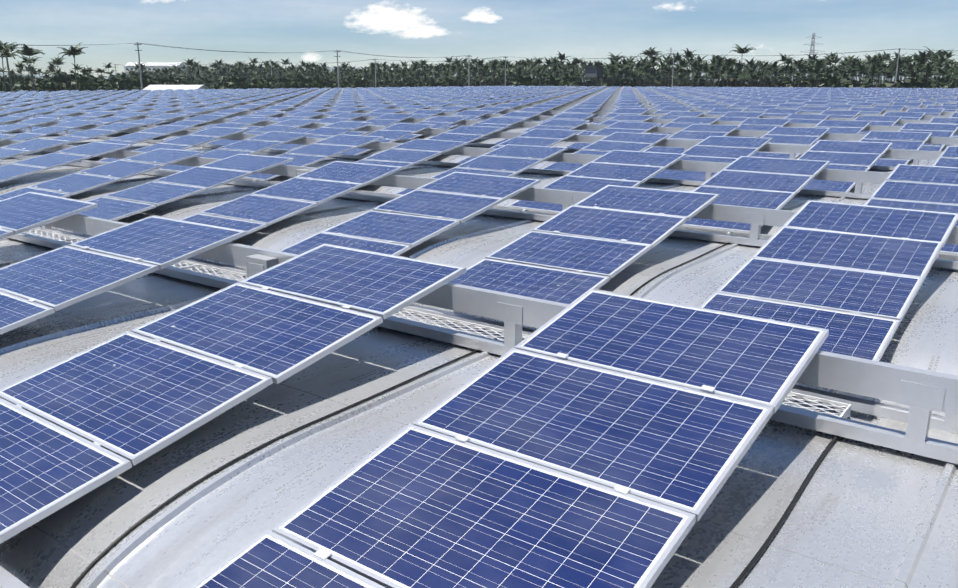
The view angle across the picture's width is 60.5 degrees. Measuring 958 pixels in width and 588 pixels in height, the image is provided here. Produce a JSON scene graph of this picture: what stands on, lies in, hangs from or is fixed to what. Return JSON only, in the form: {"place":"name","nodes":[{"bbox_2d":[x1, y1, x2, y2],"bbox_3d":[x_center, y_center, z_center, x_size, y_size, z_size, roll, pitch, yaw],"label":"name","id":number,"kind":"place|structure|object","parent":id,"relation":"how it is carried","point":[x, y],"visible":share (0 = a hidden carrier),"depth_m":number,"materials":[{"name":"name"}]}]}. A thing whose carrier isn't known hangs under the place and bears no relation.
{"place":"outdoors","nodes":[
{"label":"outdoors","id":0,"kind":"place"},
{"bbox_2d":[124,62,186,78],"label":"building","id":1,"kind":"structure","parent":0,"point":[151,66],"depth_m":548.61,"materials":[{"name":"white"}]},
{"bbox_2d":[143,85,208,90],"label":"white roof house","id":2,"kind":"structure","parent":0,"point":[163,87],"depth_m":151.17,"materials":[{"name":"white"}]},
{"bbox_2d":[0,67,951,80],"bbox_3d":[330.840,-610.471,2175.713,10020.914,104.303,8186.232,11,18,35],"label":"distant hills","id":3,"kind":"structure","parent":0,"point":[328,68],"depth_m":5088.93,"materials":[{"name":"green plant"}]},
{"bbox_2d":[0,0,957,76],"label":"sky","id":4,"kind":"structure","parent":0,"point":[512,29],"materials":[{"name":"blue"}]},
{"bbox_2d":[582,66,604,85],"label":"water tower","id":5,"kind":"structure","parent":0,"point":[591,72],"depth_m":207.04,"materials":[{"name":"grey metal"}]},
{"label":"ground","id":6,"kind":"structure","parent":0,"visible":0},
{"bbox_2d":[0,42,947,89],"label":"utility poles","id":7,"kind":"object","parent":6,"relation":"on","point":[337,51],"visible":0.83,"depth_m":168.41,"materials":[{"name":"grey concrete"}]},
{"bbox_2d":[0,40,957,91],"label":"palm trees","id":8,"kind":"object","parent":6,"relation":"on","point":[870,69],"visible":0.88,"depth_m":211.62,"materials":[{"name":"green plant"}]},
{"bbox_2d":[0,72,957,92],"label":"broadleaf trees","id":9,"kind":"object","parent":6,"relation":"on","point":[67,82],"visible":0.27,"depth_m":217.46,"materials":[{"name":"green plant"}]},
{"bbox_2d":[800,33,824,75],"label":"transmission tower","id":10,"kind":"structure","parent":6,"relation":"on","point":[812,42],"depth_m":624.25,"materials":[{"name":"silver metal"}]},
{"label":"factory walls","id":11,"kind":"object","parent":6,"relation":"on","visible":0},
{"bbox_2d":[0,104,957,587],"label":"roof","id":12,"kind":"structure","parent":11,"relation":"on","point":[862,514],"depth_m":4.79,"materials":[{"name":"metal"}]},
{"bbox_2d":[22,228,851,417],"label":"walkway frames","id":13,"kind":"structure","parent":12,"relation":"on","point":[845,408],"depth_m":7.51,"materials":[{"name":"white paint"}]},
{"bbox_2d":[0,86,957,587],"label":"solar panels","id":14,"kind":"object","parent":12,"relation":"on","point":[586,434],"visible":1,"depth_m":6.90,"materials":[{"name":"glass"}]}
]}

